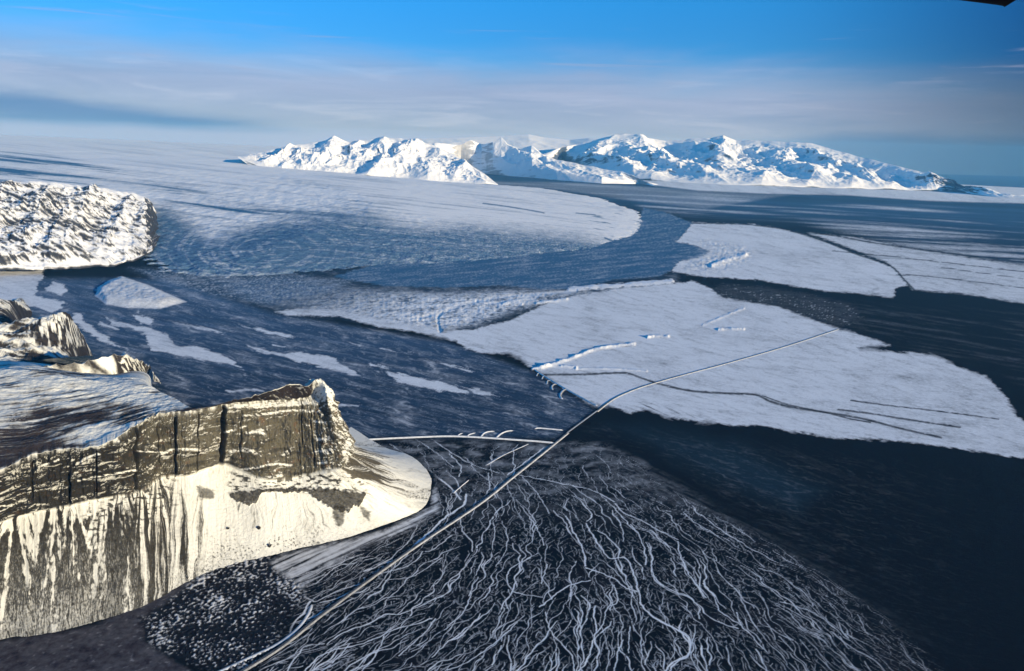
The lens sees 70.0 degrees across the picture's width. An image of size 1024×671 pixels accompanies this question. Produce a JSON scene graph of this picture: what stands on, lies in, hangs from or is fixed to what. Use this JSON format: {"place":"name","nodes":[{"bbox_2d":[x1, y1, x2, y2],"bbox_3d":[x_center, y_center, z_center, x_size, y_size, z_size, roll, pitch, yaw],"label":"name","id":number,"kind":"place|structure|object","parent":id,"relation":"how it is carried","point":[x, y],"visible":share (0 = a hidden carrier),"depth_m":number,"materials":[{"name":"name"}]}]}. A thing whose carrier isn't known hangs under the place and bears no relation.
{"place":"outdoors","nodes":[
{"label":"outdoors","id":0,"kind":"place"},
{"bbox_2d":[0,298,31,322],"bbox_3d":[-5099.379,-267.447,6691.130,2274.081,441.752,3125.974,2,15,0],"label":"ridge hill","id":1,"kind":"structure","parent":0,"point":[11,311],"depth_m":6353.85,"materials":[{"name":"white snow"}]},
{"bbox_2d":[0,312,92,362],"bbox_3d":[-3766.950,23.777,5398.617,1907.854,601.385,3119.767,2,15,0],"label":"ridge hill","id":2,"kind":"structure","parent":0,"point":[52,336],"depth_m":4721.35,"materials":[{"name":"white snow"}]},
{"bbox_2d":[0,180,159,269],"bbox_3d":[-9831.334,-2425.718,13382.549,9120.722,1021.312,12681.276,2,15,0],"label":"mountain","id":3,"kind":"structure","parent":0,"point":[49,225],"depth_m":11027.56,"materials":[{"name":"white snow"}]},
{"bbox_2d":[42,352,160,383],"bbox_3d":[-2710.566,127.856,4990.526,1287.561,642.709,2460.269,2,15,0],"label":"ridge hill","id":4,"kind":"structure","parent":0,"point":[124,362],"depth_m":3886.43,"materials":[{"name":"white snow"}]},
{"bbox_2d":[0,362,431,639],"bbox_3d":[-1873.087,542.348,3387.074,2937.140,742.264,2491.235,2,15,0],"label":"headland hill","id":5,"kind":"structure","parent":0,"point":[121,493],"depth_m":3139.95,"materials":[{"name":"white snow"}]},
{"bbox_2d":[218,605,312,670],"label":"track path","id":6,"kind":"structure","parent":0,"point":[283,639],"depth_m":2638.43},
{"bbox_2d":[0,135,641,277],"bbox_3d":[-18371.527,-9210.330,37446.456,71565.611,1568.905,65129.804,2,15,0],"label":"glacier","id":7,"kind":"object","parent":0,"point":[222,209],"visible":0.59,"depth_m":16607.62,"materials":[{"name":"white ice"}]},
{"bbox_2d":[238,136,497,184],"bbox_3d":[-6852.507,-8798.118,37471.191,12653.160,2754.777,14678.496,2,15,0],"label":"mountain","id":8,"kind":"structure","parent":0,"point":[414,158],"depth_m":33157.34,"materials":[{"name":"white snow"}]},
{"bbox_2d":[240,433,568,670],"bbox_3d":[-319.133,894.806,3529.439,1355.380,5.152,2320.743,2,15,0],"label":"road","id":9,"kind":"structure","parent":0,"point":[310,623],"depth_m":3112.48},
{"bbox_2d":[420,134,596,153],"bbox_3d":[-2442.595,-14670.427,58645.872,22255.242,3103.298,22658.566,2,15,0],"label":"mountain","id":10,"kind":"structure","parent":0,"point":[542,145],"depth_m":58273.46,"materials":[{"name":"white snow"}]},
{"bbox_2d":[0,174,1023,670],"bbox_3d":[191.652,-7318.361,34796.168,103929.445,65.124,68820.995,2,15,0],"label":"ground","id":11,"kind":"structure","parent":0,"point":[846,494],"depth_m":4707.97,"materials":[{"name":"white snow"}]},
{"bbox_2d":[370,435,552,443],"bbox_3d":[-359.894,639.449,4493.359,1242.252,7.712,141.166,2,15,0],"label":"flood bank","id":12,"kind":"structure","parent":11,"relation":"on","point":[460,436],"depth_m":4515.00,"materials":[{"name":"white snow"}]},
{"bbox_2d":[487,444,527,464],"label":"flood bank","id":13,"kind":"structure","parent":11,"relation":"on","point":[506,453],"depth_m":4307.19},
{"bbox_2d":[535,427,561,430],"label":"flood bank","id":14,"kind":"structure","parent":11,"relation":"on","point":[547,428],"depth_m":4703.00,"materials":[{"name":"white snow"}]},
{"bbox_2d":[534,369,597,405],"bbox_3d":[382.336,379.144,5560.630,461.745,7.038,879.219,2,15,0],"label":"flood bank","id":15,"kind":"structure","parent":11,"relation":"on","point":[565,388],"depth_m":5474.60,"materials":[{"name":"white snow"}]},
{"bbox_2d":[559,389,565,398],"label":"spur dyke","id":16,"kind":"structure","parent":15,"relation":"on","point":[560,393],"depth_m":5362.88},
{"bbox_2d":[567,411,597,432],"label":"road bridge","id":17,"kind":"structure","parent":11,"relation":"on","point":[581,422],"depth_m":4816.73,"materials":[{"name":"concrete"}]},
{"bbox_2d":[0,0,1023,175],"label":"sky","id":18,"kind":"structure","parent":0,"point":[934,86],"materials":[{"name":"blue"}]},
{"bbox_2d":[432,137,657,185],"bbox_3d":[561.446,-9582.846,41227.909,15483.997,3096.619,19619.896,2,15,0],"label":"mountain","id":19,"kind":"structure","parent":0,"point":[500,156],"depth_m":40817.39,"materials":[{"name":"white snow"}]},
{"bbox_2d":[596,329,838,411],"bbox_3d":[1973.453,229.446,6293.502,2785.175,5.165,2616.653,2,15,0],"label":"road","id":20,"kind":"structure","parent":0,"point":[604,405],"depth_m":5989.58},
{"bbox_2d":[543,134,1023,197],"bbox_3d":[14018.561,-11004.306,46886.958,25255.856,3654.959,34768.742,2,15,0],"label":"mountain","id":21,"kind":"structure","parent":0,"point":[722,159],"depth_m":41596.16,"materials":[{"name":"white snow"}]},
{"bbox_2d":[936,174,1023,187],"bbox_3d":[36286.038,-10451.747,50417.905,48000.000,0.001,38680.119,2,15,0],"label":"sea","id":22,"kind":"structure","parent":0,"point":[1001,181],"depth_m":55566.96,"materials":[{"name":"liquid"}]},
{"bbox_2d":[962,0,1014,6],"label":"aeroplane wing","id":23,"kind":"structure","parent":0,"point":[1004,3],"depth_m":6.92,"materials":[{"name":"black metal"}]}
]}

